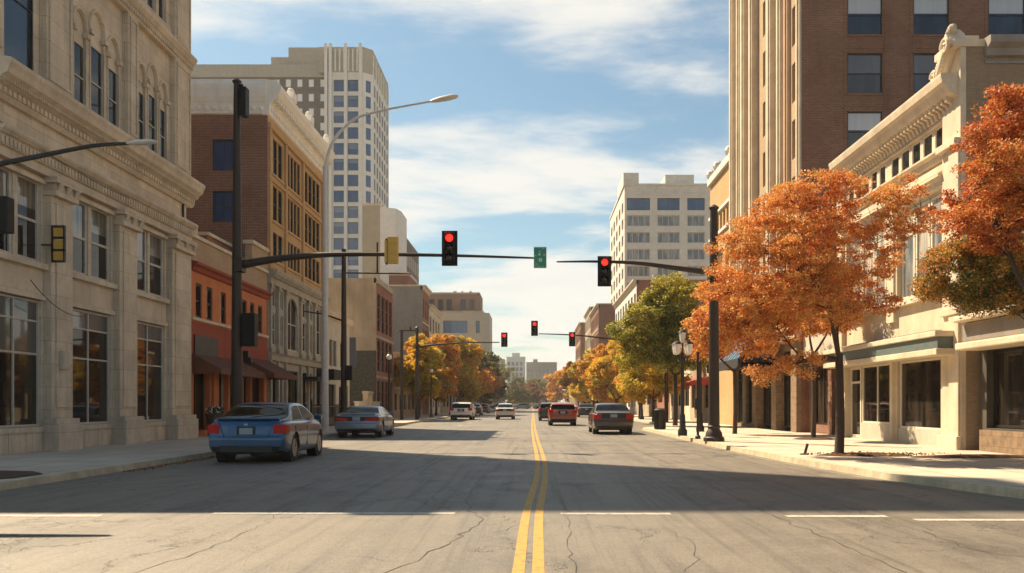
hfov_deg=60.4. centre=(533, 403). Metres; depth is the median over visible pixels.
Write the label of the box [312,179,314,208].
window
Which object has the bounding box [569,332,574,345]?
traffic signal
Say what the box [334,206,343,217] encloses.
window
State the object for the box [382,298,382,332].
window
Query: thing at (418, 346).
signal mast
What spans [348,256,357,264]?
window
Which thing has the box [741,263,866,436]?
maple tree
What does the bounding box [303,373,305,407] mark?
window
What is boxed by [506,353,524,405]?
distant block
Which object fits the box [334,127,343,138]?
window
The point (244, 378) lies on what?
door
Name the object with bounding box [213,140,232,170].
window
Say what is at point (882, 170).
window
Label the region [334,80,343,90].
window
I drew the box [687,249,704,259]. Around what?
window
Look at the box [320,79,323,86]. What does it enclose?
window
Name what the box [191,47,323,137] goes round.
grey wing tower
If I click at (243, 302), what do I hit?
window
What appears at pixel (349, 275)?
window
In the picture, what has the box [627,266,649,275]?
window
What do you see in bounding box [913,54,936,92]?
window
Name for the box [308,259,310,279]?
window
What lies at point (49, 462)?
pavement
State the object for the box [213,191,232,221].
window
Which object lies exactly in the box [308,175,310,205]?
window
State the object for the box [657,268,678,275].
window
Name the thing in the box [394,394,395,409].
window
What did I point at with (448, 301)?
window
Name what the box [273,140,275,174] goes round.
window
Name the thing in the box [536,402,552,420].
dark hatchback
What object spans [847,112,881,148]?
window
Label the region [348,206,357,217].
window
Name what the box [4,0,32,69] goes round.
window
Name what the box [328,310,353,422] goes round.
pale shop
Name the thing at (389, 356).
globe lamp
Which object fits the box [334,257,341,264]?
window
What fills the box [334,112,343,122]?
window
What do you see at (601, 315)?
dark brick block
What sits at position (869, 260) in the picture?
window
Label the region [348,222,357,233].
window
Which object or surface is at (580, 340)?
brick block
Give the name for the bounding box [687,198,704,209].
window
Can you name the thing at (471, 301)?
window
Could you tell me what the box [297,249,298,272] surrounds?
window
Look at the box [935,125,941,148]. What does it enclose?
window
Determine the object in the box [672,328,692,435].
globe lamp
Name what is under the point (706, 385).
window
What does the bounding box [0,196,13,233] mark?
pedestrian signal
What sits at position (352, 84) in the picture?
window
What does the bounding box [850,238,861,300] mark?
window
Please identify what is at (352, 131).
window
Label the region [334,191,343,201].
window
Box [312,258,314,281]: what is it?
window
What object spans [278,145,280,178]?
window
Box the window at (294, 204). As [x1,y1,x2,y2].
[294,204,295,234]
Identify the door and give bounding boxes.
[219,374,222,412]
[244,378,245,402]
[850,366,861,437]
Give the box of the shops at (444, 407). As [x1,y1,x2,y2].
[440,389,478,412]
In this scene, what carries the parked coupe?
on the road
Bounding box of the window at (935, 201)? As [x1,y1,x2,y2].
[931,193,941,272]
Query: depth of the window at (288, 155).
47.68 m
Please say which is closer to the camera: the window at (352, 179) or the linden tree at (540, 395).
the window at (352, 179)
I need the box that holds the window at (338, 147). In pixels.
[334,143,343,154]
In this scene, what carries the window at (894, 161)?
in the classical building at (911, 375)
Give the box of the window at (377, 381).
[377,381,378,401]
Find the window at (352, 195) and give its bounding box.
[348,191,357,201]
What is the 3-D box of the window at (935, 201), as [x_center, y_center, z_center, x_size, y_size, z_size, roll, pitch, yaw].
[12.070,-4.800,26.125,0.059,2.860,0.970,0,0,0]
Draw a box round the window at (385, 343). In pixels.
[385,343,386,372]
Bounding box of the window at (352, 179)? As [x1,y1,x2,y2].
[348,175,357,185]
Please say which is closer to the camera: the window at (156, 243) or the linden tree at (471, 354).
the window at (156, 243)
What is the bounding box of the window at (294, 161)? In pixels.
[294,161,295,191]
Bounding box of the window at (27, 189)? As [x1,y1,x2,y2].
[17,174,38,261]
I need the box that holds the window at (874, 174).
[871,169,876,189]
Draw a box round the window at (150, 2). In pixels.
[147,0,153,9]
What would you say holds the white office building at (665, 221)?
on the road
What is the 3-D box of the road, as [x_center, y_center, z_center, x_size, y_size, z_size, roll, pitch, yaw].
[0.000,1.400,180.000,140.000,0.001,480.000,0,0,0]
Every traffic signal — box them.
[442,231,457,265]
[501,332,507,346]
[531,321,537,335]
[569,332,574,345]
[598,256,610,286]
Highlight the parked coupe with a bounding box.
[334,406,394,436]
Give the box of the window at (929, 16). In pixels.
[913,0,948,33]
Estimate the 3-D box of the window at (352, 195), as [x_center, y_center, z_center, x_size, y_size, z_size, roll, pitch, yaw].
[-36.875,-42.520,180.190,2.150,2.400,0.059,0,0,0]
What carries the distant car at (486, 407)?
on the road
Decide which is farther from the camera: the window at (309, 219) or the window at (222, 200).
the window at (309, 219)
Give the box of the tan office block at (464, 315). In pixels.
[429,291,491,407]
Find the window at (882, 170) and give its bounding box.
[879,163,885,185]
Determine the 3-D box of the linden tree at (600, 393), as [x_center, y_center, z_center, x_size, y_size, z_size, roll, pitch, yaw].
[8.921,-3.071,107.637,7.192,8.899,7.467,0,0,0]
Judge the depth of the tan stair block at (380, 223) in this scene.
120.12 m
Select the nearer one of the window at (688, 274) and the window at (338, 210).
the window at (688, 274)
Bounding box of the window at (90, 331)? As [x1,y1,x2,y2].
[73,308,108,423]
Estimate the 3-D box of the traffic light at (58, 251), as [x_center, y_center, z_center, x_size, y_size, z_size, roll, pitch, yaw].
[-12.880,-4.295,23.600,0.640,0.990,0.080,0,0,0]
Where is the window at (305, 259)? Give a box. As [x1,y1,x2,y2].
[305,259,306,276]
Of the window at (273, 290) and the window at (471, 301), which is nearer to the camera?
the window at (273, 290)
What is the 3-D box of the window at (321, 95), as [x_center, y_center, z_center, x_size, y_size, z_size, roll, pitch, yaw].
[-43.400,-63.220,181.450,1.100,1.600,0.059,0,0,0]
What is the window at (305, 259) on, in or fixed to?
in the brick building at (284, 146)
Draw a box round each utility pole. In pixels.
[304,242,410,411]
[399,327,419,418]
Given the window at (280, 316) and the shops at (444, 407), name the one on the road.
the shops at (444, 407)
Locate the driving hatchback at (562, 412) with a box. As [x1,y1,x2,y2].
[545,402,576,425]
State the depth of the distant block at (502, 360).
540.00 m
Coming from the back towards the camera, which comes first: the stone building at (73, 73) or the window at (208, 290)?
the window at (208, 290)
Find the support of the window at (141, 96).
in the stone building at (73, 73)
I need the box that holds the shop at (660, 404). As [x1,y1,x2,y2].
[654,393,669,417]
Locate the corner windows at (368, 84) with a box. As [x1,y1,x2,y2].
[366,80,370,202]
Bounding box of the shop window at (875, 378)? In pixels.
[862,363,889,423]
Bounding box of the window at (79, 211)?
[73,202,86,275]
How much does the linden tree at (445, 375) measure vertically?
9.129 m
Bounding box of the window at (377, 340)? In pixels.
[377,340,378,370]
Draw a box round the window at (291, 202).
[291,202,291,231]
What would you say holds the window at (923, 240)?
in the classical building at (911, 375)
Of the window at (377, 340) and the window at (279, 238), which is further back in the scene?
the window at (377, 340)
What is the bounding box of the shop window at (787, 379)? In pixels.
[784,352,790,426]
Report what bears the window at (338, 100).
in the white tower at (355, 83)
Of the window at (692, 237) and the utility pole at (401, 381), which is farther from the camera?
the window at (692, 237)
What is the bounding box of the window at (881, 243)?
[875,222,884,306]
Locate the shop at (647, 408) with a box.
[637,395,651,416]
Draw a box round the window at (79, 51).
[74,40,84,104]
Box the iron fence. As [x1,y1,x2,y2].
[310,399,340,425]
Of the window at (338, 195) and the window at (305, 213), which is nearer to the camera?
the window at (305, 213)
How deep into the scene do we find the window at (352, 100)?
180.20 m
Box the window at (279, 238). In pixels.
[278,236,280,262]
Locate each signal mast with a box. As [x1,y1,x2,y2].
[231,78,533,408]
[415,326,499,418]
[539,333,668,421]
[557,204,740,441]
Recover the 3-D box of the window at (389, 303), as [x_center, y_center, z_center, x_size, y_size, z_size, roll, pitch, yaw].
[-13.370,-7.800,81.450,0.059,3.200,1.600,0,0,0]
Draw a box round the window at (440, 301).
[438,299,442,310]
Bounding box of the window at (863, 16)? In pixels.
[847,0,881,33]
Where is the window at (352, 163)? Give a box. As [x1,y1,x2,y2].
[348,159,357,169]
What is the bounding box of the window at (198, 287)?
[196,284,200,317]
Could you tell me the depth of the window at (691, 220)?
150.27 m
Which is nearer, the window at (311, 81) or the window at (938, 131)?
the window at (938, 131)
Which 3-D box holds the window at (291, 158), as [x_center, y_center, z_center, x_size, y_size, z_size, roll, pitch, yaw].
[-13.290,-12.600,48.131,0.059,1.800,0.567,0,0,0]
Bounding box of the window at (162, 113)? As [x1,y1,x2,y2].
[160,108,165,158]
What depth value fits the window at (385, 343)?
79.75 m
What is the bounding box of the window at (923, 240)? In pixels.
[916,199,930,291]
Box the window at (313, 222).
[312,219,314,247]
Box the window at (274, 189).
[273,187,275,220]
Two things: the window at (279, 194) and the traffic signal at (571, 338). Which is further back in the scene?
the traffic signal at (571, 338)
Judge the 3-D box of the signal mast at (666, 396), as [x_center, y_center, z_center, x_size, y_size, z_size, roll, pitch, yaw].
[4.974,-2.345,62.000,9.151,7.230,0.440,0,0,0]
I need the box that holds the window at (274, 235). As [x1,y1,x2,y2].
[273,233,275,255]
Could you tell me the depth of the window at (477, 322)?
270.31 m
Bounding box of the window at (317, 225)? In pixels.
[316,223,318,250]
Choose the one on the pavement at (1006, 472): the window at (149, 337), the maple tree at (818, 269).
the maple tree at (818, 269)
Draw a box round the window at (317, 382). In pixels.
[316,381,319,420]
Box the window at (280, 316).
[280,316,280,346]
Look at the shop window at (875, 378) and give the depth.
30.99 m
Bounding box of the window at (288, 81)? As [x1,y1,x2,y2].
[286,79,290,86]
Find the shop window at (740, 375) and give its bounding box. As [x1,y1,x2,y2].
[739,370,741,422]
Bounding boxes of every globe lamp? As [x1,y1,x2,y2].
[386,353,391,412]
[429,368,432,417]
[639,395,643,418]
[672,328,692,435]
[694,317,703,431]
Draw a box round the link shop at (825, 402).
[803,323,835,434]
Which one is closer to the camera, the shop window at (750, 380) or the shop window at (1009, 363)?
the shop window at (1009, 363)
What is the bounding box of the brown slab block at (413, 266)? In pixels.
[407,239,418,284]
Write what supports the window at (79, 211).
in the stone building at (73, 73)
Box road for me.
[0,407,1023,572]
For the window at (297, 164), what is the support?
in the brick building at (284, 146)
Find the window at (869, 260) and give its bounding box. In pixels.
[862,234,874,309]
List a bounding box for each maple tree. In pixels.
[680,265,785,433]
[690,168,939,453]
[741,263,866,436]
[906,230,1023,319]
[927,82,1023,290]
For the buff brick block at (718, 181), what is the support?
on the road
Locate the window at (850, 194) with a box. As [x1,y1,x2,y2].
[848,186,853,200]
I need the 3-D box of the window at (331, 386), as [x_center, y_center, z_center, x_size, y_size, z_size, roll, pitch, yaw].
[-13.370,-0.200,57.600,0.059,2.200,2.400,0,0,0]
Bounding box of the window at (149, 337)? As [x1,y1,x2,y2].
[137,322,162,420]
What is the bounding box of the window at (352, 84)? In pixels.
[348,80,357,90]
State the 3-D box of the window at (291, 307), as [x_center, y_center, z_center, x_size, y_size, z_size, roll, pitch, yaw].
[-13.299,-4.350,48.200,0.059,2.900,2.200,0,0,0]
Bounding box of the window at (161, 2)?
[159,0,163,20]
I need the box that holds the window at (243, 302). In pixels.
[242,300,245,312]
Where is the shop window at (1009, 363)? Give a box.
[994,348,1023,428]
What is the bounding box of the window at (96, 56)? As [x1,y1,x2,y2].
[91,45,102,116]
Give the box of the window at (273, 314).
[273,314,274,344]
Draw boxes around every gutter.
[0,410,493,492]
[634,421,1023,500]
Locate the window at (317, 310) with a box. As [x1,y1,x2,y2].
[316,308,319,354]
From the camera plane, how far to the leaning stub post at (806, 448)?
22.07 m
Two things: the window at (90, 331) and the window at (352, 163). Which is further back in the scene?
the window at (352, 163)
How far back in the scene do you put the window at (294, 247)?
49.05 m
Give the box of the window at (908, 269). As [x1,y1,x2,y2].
[902,207,915,298]
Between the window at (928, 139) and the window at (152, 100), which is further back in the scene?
the window at (152, 100)
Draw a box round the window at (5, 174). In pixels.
[0,167,10,253]
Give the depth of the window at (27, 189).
23.16 m
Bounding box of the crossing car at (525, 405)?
[514,403,530,408]
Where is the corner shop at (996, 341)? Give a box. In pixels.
[953,302,1023,454]
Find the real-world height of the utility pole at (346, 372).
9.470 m
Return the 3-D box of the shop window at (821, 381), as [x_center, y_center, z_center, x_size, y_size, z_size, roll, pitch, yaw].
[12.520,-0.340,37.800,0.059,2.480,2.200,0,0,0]
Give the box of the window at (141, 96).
[139,91,143,138]
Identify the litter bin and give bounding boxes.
[654,408,665,428]
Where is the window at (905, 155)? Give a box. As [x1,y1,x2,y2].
[901,147,909,170]
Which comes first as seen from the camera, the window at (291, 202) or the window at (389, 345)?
the window at (291, 202)
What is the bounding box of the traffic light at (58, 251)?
[41,225,65,262]
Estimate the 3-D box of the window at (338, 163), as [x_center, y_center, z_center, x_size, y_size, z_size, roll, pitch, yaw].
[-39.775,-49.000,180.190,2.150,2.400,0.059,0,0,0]
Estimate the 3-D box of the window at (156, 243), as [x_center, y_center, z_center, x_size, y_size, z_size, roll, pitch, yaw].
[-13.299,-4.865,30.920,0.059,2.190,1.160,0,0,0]
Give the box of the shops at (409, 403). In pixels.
[393,352,421,416]
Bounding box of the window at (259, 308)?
[258,306,260,333]
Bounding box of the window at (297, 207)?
[297,207,298,236]
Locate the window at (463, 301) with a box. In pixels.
[461,299,465,310]
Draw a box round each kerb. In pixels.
[0,410,492,490]
[634,419,1023,498]
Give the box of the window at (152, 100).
[149,93,155,151]
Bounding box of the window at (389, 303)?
[389,303,390,336]
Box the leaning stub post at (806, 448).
[800,443,808,454]
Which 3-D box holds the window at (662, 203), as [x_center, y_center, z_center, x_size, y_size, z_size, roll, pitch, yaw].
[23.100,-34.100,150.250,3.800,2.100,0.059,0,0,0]
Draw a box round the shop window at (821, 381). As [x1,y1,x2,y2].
[816,367,827,424]
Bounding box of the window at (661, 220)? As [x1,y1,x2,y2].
[657,216,678,225]
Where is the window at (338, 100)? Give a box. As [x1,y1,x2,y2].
[334,96,343,106]
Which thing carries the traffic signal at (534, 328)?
attached to the signal mast at (666, 396)
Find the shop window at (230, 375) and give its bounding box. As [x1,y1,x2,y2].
[230,375,230,409]
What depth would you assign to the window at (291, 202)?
48.37 m
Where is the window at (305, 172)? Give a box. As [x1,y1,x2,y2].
[305,172,306,201]
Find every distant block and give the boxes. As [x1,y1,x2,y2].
[492,359,505,404]
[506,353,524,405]
[526,359,556,405]
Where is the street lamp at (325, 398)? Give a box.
[321,94,457,430]
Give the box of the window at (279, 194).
[278,191,280,223]
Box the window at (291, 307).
[288,299,295,351]
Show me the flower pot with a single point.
(212, 414)
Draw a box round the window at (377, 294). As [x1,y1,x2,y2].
[377,294,378,330]
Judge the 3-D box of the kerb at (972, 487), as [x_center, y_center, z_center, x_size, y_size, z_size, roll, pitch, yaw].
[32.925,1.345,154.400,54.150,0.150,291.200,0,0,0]
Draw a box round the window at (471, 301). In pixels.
[469,299,473,310]
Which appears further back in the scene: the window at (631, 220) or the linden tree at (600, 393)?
the window at (631, 220)
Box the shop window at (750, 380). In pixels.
[749,371,751,423]
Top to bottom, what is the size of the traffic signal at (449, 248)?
1.120 m
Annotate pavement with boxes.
[0,408,494,481]
[634,415,1023,488]
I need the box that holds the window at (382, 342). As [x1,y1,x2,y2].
[382,342,382,371]
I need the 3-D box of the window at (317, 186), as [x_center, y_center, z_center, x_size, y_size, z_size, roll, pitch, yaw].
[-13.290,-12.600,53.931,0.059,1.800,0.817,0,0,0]
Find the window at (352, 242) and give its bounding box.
[348,238,357,249]
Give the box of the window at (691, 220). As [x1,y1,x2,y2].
[687,216,704,225]
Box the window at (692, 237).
[687,232,704,242]
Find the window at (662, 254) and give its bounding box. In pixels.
[657,249,678,259]
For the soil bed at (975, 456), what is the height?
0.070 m
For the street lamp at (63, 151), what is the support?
on the soil bed at (7, 474)
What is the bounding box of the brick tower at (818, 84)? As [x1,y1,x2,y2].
[707,0,1023,431]
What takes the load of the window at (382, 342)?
in the stained warehouse
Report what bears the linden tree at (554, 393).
on the road
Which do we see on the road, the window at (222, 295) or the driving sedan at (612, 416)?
the driving sedan at (612, 416)
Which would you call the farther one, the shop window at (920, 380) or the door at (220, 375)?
the door at (220, 375)
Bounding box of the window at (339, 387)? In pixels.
[339,387,340,403]
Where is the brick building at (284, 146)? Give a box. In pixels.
[186,79,340,420]
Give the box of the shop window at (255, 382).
[252,378,258,401]
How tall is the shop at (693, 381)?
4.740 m
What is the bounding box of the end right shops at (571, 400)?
[565,388,575,406]
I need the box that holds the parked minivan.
[450,402,475,419]
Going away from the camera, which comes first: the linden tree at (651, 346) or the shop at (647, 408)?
the linden tree at (651, 346)
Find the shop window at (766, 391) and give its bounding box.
[763,368,770,424]
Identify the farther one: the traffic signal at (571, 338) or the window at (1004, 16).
the traffic signal at (571, 338)
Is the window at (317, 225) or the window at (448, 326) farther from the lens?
the window at (448, 326)
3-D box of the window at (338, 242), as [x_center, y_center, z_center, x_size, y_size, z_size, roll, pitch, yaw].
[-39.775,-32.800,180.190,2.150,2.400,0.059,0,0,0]
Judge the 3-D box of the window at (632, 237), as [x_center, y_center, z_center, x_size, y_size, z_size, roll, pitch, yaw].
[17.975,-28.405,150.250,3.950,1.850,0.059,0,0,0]
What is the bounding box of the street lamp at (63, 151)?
[0,139,156,166]
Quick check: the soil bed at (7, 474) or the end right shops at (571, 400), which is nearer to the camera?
the soil bed at (7, 474)
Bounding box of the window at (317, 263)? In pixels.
[316,261,318,283]
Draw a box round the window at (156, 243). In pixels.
[150,233,162,297]
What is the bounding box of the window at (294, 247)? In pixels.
[294,247,295,270]
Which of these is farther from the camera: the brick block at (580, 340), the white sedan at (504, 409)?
the brick block at (580, 340)
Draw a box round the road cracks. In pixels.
[0,427,1021,572]
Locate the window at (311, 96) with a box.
[309,94,313,101]
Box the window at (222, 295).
[221,293,224,323]
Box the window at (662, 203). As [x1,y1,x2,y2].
[657,198,678,209]
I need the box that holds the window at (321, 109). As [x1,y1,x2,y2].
[320,108,323,115]
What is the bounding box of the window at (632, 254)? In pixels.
[627,249,649,259]
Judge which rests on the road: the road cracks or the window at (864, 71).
the road cracks
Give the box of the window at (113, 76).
[109,67,117,126]
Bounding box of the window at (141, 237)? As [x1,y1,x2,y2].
[137,230,145,292]
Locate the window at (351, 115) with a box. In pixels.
[348,112,357,122]
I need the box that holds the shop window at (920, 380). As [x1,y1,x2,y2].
[900,357,940,429]
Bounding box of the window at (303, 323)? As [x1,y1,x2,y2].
[303,323,304,351]
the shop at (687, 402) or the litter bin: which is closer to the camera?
the litter bin
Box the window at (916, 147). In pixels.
[911,139,920,164]
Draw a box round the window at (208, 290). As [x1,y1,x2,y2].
[207,288,210,320]
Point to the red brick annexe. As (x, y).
(400, 279)
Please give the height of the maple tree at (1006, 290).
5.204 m
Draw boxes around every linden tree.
[393,333,445,416]
[403,333,463,415]
[434,335,483,402]
[451,359,494,398]
[474,355,507,404]
[477,367,504,403]
[482,351,507,398]
[492,367,534,404]
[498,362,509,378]
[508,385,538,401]
[523,382,546,405]
[528,377,557,404]
[543,371,568,402]
[557,365,581,404]
[559,361,593,403]
[565,348,599,405]
[576,343,619,402]
[586,336,636,404]
[604,271,708,425]
[612,326,663,418]
[615,334,695,421]
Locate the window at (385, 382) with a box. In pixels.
[385,382,386,409]
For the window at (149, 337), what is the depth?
30.50 m
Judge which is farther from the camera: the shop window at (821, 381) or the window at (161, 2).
the shop window at (821, 381)
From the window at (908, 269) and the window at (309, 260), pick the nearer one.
the window at (908, 269)
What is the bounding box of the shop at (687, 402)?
[670,353,708,420]
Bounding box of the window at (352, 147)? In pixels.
[348,143,357,154]
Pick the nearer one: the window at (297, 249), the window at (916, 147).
the window at (916, 147)
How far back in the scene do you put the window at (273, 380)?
45.11 m
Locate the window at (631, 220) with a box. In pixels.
[627,216,649,225]
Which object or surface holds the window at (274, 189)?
in the brick building at (284, 146)
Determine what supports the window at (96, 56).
in the stone building at (73, 73)
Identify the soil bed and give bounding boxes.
[0,470,43,477]
[794,437,834,439]
[819,452,909,456]
[912,454,1023,457]
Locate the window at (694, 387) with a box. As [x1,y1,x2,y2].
[693,386,695,407]
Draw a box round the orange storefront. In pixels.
[191,229,296,435]
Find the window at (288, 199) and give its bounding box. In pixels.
[288,199,288,229]
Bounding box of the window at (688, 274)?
[687,266,704,275]
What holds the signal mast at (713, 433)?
on the pavement at (1006, 472)
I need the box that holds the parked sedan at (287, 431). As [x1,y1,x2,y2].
[207,402,322,461]
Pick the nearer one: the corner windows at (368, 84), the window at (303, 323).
the window at (303, 323)
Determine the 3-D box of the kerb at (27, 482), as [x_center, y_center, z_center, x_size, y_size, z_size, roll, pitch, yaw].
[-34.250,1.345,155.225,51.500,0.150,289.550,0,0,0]
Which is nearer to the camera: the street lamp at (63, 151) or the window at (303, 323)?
the street lamp at (63, 151)
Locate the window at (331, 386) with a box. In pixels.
[329,384,333,417]
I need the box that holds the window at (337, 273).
[334,270,341,277]
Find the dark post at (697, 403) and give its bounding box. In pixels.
[694,352,701,438]
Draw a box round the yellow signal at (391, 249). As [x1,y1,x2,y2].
[384,236,398,264]
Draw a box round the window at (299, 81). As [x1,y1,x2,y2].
[297,79,302,86]
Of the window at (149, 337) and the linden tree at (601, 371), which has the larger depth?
the linden tree at (601, 371)
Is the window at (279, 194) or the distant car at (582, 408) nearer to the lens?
the window at (279, 194)
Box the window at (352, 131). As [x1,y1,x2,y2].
[348,127,357,138]
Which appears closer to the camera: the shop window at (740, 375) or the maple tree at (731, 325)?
the maple tree at (731, 325)
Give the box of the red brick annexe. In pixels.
[388,272,416,284]
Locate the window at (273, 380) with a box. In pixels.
[273,380,274,401]
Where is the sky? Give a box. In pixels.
[191,0,728,401]
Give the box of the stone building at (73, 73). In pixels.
[0,0,204,454]
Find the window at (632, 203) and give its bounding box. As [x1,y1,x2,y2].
[627,198,649,209]
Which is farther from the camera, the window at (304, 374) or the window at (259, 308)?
the window at (304, 374)
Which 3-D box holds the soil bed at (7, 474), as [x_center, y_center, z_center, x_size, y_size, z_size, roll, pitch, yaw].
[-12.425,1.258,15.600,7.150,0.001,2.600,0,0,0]
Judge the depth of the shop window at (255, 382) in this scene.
42.72 m
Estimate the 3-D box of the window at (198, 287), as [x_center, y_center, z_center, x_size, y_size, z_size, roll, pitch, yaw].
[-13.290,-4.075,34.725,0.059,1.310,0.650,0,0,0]
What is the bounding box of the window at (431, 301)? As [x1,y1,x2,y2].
[429,299,434,305]
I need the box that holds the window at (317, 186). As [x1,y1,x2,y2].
[316,183,318,212]
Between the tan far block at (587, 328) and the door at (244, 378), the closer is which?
the door at (244, 378)
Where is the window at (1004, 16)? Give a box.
[988,0,1023,33]
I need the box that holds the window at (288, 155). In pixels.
[288,155,288,185]
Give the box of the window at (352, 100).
[348,96,357,106]
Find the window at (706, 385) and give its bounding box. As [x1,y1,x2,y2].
[706,385,707,407]
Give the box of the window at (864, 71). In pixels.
[847,54,881,92]
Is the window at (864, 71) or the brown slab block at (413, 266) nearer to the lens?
the window at (864, 71)
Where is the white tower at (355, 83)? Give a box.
[319,43,388,277]
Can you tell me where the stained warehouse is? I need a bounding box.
[328,277,393,416]
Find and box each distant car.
[473,404,483,414]
[481,404,490,413]
[577,403,593,416]
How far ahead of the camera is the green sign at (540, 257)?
28.08 m
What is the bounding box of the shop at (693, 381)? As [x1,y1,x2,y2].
[677,358,708,421]
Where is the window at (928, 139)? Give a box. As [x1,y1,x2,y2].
[923,131,932,157]
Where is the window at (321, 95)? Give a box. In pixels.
[320,94,323,101]
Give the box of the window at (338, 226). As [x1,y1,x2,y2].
[334,222,343,233]
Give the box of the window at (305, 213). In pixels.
[305,213,306,242]
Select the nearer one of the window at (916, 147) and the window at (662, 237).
the window at (916, 147)
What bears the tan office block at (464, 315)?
on the road
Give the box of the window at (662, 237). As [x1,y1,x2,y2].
[657,232,678,242]
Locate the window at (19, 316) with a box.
[0,293,38,427]
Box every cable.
[0,121,129,198]
[30,280,83,316]
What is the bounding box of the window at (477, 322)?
[476,321,479,332]
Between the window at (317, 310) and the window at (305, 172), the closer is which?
the window at (305, 172)
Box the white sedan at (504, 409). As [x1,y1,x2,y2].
[495,403,516,418]
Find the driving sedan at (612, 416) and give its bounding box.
[586,403,633,433]
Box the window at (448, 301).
[446,299,451,310]
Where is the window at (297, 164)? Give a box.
[297,164,298,194]
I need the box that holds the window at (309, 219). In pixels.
[308,216,310,245]
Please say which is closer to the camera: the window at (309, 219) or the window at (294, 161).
the window at (294, 161)
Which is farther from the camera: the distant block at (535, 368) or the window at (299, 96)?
the distant block at (535, 368)
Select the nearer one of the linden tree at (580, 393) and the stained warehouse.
the stained warehouse
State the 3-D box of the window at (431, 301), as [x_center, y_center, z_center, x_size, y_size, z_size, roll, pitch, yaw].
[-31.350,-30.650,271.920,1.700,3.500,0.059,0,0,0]
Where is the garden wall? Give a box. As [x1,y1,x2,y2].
[354,391,380,405]
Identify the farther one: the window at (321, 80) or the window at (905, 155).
the window at (321, 80)
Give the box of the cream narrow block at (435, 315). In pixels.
[429,304,442,413]
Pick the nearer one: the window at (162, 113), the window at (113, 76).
the window at (113, 76)
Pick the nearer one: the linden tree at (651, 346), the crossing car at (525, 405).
the linden tree at (651, 346)
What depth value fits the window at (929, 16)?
39.39 m
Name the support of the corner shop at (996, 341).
on the road
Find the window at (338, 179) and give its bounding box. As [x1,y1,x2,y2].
[334,175,343,185]
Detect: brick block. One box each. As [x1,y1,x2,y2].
[388,285,431,414]
[574,322,584,406]
[589,303,614,404]
[706,145,732,424]
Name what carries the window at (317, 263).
in the brick building at (284, 146)
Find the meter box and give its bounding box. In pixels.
[59,351,69,369]
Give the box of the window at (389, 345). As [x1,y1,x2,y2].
[389,345,390,373]
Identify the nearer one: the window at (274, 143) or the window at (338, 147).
the window at (274, 143)
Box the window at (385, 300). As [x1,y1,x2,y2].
[385,300,386,334]
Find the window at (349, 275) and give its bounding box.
[348,270,357,277]
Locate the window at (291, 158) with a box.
[291,158,291,188]
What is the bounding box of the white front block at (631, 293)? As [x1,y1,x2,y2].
[612,279,708,414]
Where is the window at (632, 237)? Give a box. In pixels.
[627,232,649,242]
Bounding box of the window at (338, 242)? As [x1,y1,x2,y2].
[334,238,343,249]
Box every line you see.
[0,512,1023,520]
[512,409,547,572]
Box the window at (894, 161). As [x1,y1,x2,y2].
[891,154,898,177]
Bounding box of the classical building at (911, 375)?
[822,24,1023,449]
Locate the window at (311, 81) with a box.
[309,79,313,86]
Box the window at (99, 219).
[91,207,108,281]
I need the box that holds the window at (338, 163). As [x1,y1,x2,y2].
[334,159,343,169]
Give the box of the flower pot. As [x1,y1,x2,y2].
[205,406,223,435]
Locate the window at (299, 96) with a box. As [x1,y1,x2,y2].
[297,94,302,101]
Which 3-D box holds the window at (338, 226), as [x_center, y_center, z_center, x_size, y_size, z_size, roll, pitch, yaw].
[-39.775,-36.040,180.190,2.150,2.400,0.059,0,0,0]
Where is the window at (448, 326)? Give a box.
[443,321,466,332]
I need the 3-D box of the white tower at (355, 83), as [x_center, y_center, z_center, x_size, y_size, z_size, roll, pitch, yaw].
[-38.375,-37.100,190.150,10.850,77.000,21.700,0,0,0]
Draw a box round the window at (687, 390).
[686,389,688,405]
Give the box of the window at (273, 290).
[273,290,274,306]
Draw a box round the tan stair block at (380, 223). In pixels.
[362,204,406,284]
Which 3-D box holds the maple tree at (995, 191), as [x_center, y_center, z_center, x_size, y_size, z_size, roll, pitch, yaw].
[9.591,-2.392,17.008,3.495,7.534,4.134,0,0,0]
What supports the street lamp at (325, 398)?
on the pavement at (49, 462)
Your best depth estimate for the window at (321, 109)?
181.48 m
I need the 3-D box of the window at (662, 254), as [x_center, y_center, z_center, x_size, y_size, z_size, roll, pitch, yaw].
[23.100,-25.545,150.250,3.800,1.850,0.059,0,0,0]
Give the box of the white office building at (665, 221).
[609,173,709,302]
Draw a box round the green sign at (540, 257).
[534,247,546,267]
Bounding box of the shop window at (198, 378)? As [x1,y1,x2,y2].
[194,374,203,429]
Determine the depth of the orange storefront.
37.12 m
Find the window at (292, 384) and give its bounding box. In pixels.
[288,371,296,402]
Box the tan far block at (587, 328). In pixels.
[583,306,593,403]
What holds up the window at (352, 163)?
in the white tower at (355, 83)
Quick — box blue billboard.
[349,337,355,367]
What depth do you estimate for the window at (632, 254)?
150.27 m
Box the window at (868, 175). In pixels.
[863,175,868,193]

